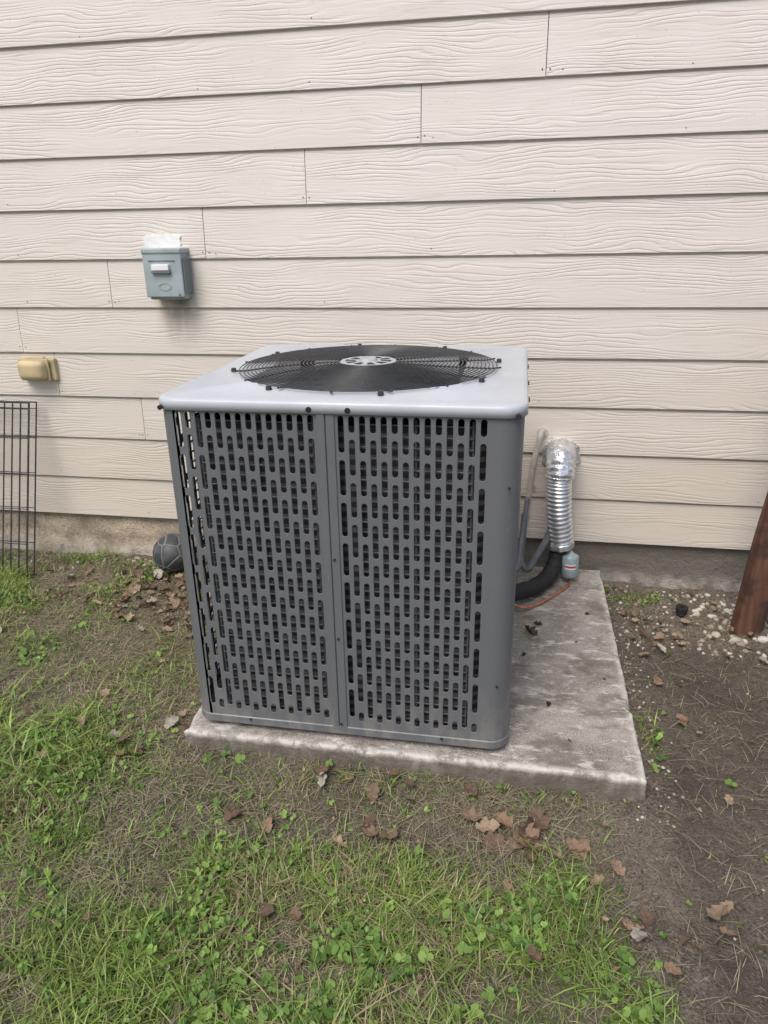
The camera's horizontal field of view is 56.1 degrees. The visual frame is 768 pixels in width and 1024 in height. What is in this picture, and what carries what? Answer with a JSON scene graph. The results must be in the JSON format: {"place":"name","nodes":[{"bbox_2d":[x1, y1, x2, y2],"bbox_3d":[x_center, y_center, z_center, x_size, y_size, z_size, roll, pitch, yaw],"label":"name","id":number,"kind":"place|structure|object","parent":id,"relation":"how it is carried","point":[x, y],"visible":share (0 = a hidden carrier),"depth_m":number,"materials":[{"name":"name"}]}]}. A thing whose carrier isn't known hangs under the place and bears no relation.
{"place":"outdoors","nodes":[
{"label":"outdoors","id":0,"kind":"place"},
{"bbox_2d":[0,548,767,1023],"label":"ground","id":1,"kind":"structure","parent":0,"point":[708,826],"depth_m":1.75,"materials":[{"name":"soil"}]},
{"bbox_2d":[0,401,36,578],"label":"fence panel","id":2,"kind":"object","parent":1,"relation":"on","point":[28,437],"visible":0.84,"depth_m":3.03,"materials":[{"name":"black metal"}]},
{"bbox_2d":[153,534,192,572],"bbox_3d":[-0.897,0.175,3.061,0.166,0.166,0.166,3,22,10],"label":"soccer ball","id":3,"kind":"object","parent":1,"relation":"on","point":[167,553],"visible":0.77,"depth_m":3.00,"materials":[{"name":"leather"}]},
{"bbox_2d":[0,510,749,591],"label":"foundation","id":4,"kind":"object","parent":1,"relation":"on","point":[679,567],"visible":0.21,"depth_m":2.90,"materials":[{"name":"concrete"}]},
{"bbox_2d":[0,544,767,1023],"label":"grass","id":5,"kind":"structure","parent":1,"relation":"on","point":[84,972],"depth_m":1.57,"materials":[{"name":"green plant"}]},
{"bbox_2d":[0,552,767,1023],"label":"clover","id":6,"kind":"object","parent":1,"relation":"on","point":[338,950],"visible":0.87,"depth_m":1.46,"materials":[{"name":"green plant"}]},
{"bbox_2d":[0,554,767,1019],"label":"dead leaves","id":7,"kind":"object","parent":1,"relation":"on","point":[528,832],"visible":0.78,"depth_m":1.74,"materials":[{"name":"brown plant"}]},
{"bbox_2d":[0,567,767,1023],"bbox_3d":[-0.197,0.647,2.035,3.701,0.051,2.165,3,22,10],"label":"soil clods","id":8,"kind":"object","parent":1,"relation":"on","point":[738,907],"visible":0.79,"depth_m":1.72,"materials":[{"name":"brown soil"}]},
{"bbox_2d":[2,558,767,1023],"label":"twigs","id":9,"kind":"object","parent":1,"relation":"on","point":[378,804],"visible":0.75,"depth_m":1.87,"materials":[{"name":"brown wood"}]},
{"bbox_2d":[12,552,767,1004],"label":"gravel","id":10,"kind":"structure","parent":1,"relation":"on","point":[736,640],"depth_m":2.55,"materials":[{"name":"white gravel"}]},
{"bbox_2d":[184,567,646,799],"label":"concrete slab","id":11,"kind":"structure","parent":1,"relation":"on","point":[587,713],"depth_m":1.96,"materials":[{"name":"grey concrete"}]},
{"bbox_2d":[157,344,529,748],"bbox_3d":[-0.032,0.020,2.137,0.864,0.947,0.858,3,22,10],"label":"air conditioner unit","id":12,"kind":"object","parent":11,"relation":"on","point":[356,509],"visible":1,"depth_m":1.75,"materials":[{"name":"grey paint"}]},
{"bbox_2d":[516,428,550,572],"bbox_3d":[0.560,-0.004,2.642,0.137,0.536,0.393,6,22,16],"label":"electrical conduit","id":13,"kind":"object","parent":12,"relation":"attached to","point":[542,433],"visible":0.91,"depth_m":2.73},
{"bbox_2d":[515,550,571,608],"bbox_3d":[0.573,0.224,2.636,0.111,0.176,0.392,18,29,40],"label":"insulated refrigerant line","id":14,"kind":"object","parent":11,"relation":"on","point":[544,579],"visible":0.73,"depth_m":2.65,"materials":[{"name":"black rubber"}]},
{"bbox_2d":[560,550,578,579],"bbox_3d":[0.708,0.203,2.746,0.069,0.119,0.068,3,22,10],"label":"filter drier","id":15,"kind":"object","parent":11,"relation":"on","point":[570,564],"visible":0.98,"depth_m":2.72,"materials":[{"name":"paint"}]},
{"bbox_2d":[675,604,688,617],"bbox_3d":[1.095,0.363,2.649,0.044,0.044,0.044,3,22,10],"label":"cleanout cap","id":16,"kind":"object","parent":1,"relation":"on","point":[681,609],"visible":0.98,"depth_m":2.64,"materials":[{"name":"black plastic"}]},
{"bbox_2d":[730,491,767,636],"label":"wooden post","id":17,"kind":"object","parent":1,"relation":"on","point":[750,613],"visible":0.87,"depth_m":2.46,"materials":[{"name":"brown wood"}]},
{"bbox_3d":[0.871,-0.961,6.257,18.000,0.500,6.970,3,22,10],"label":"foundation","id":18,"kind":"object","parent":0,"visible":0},
{"bbox_2d":[17,11,549,397],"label":"wall body","id":19,"kind":"structure","parent":18,"relation":"on","point":[421,86],"depth_m":2.30,"materials":[{"name":"beige wood"}]},
{"bbox_2d":[0,0,767,549],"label":"lap siding","id":20,"kind":"object","parent":19,"relation":"attached to","point":[614,284],"visible":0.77,"depth_m":2.54,"materials":[{"name":"paint"}]},
{"bbox_2d":[17,357,59,380],"bbox_3d":[-1.429,-0.587,2.957,0.155,0.097,0.073,3,22,10],"label":"outlet cover","id":21,"kind":"object","parent":20,"relation":"attached to","point":[37,369],"visible":1,"depth_m":2.94,"materials":[{"name":"beige plastic"}]},
{"bbox_2d":[140,235,192,304],"bbox_3d":[-0.822,-0.907,2.700,0.184,0.249,0.104,3,22,10],"label":"electrical disconnect box","id":22,"kind":"object","parent":20,"relation":"attached to","point":[167,267],"visible":1,"depth_m":2.68,"materials":[{"name":"grey metal"}]},
{"bbox_2d":[7,17,758,546],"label":"siding nails","id":23,"kind":"object","parent":20,"relation":"attached to","point":[303,197],"visible":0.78,"depth_m":2.66,"materials":[{"name":"grey metal"}]},
{"bbox_2d":[541,438,580,552],"bbox_3d":[0.660,-0.070,2.714,0.148,0.410,0.212,3,22,10],"label":"flexible metal duct","id":24,"kind":"object","parent":19,"relation":"attached to","point":[560,458],"visible":1,"depth_m":2.63,"materials":[{"name":"metal"}]}
]}

